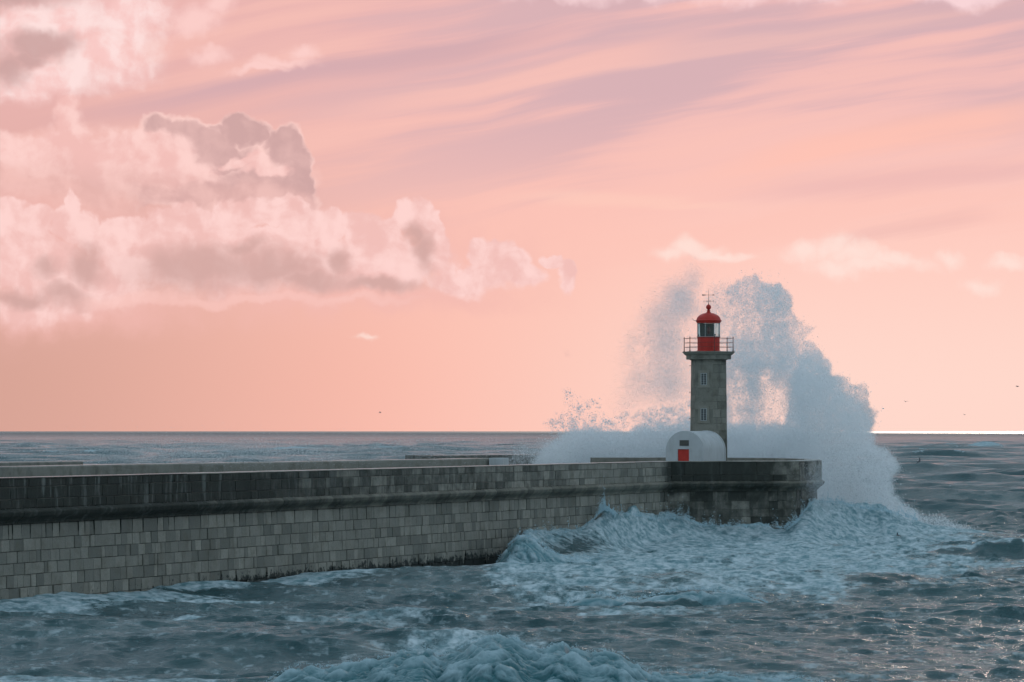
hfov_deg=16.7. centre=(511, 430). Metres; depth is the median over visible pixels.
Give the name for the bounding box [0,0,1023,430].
sky
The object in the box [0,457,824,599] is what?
breakwater
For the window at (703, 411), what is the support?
in the lighthouse
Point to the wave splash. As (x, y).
(801, 438)
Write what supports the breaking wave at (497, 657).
on the sea
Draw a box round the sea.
[0,431,1023,681]
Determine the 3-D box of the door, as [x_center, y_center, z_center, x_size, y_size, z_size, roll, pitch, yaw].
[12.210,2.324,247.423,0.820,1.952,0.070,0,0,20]
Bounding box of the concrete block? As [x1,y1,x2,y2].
[489,458,508,464]
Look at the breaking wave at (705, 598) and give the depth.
160.71 m
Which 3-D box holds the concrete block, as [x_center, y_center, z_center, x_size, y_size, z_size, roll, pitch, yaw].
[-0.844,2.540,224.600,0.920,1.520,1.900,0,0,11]
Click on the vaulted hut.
(705, 445)
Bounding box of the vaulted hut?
[666,430,725,460]
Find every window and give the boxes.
[697,370,709,387]
[697,406,709,422]
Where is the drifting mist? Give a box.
[0,421,607,471]
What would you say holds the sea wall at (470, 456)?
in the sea
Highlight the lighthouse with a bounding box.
[682,289,734,460]
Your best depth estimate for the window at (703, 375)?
253.38 m
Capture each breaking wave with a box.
[266,626,828,681]
[496,532,601,563]
[565,584,773,605]
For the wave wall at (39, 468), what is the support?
on the breakwater
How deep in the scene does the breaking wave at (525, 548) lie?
207.09 m
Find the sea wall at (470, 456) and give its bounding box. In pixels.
[405,454,547,464]
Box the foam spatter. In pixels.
[506,486,974,583]
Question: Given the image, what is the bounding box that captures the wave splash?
[505,254,977,534]
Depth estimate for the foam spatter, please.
242.03 m
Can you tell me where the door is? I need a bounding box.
[678,449,688,460]
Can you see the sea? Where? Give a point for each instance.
(912, 603)
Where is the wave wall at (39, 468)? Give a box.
[0,458,488,476]
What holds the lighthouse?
on the breakwater
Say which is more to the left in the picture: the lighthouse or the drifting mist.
the drifting mist

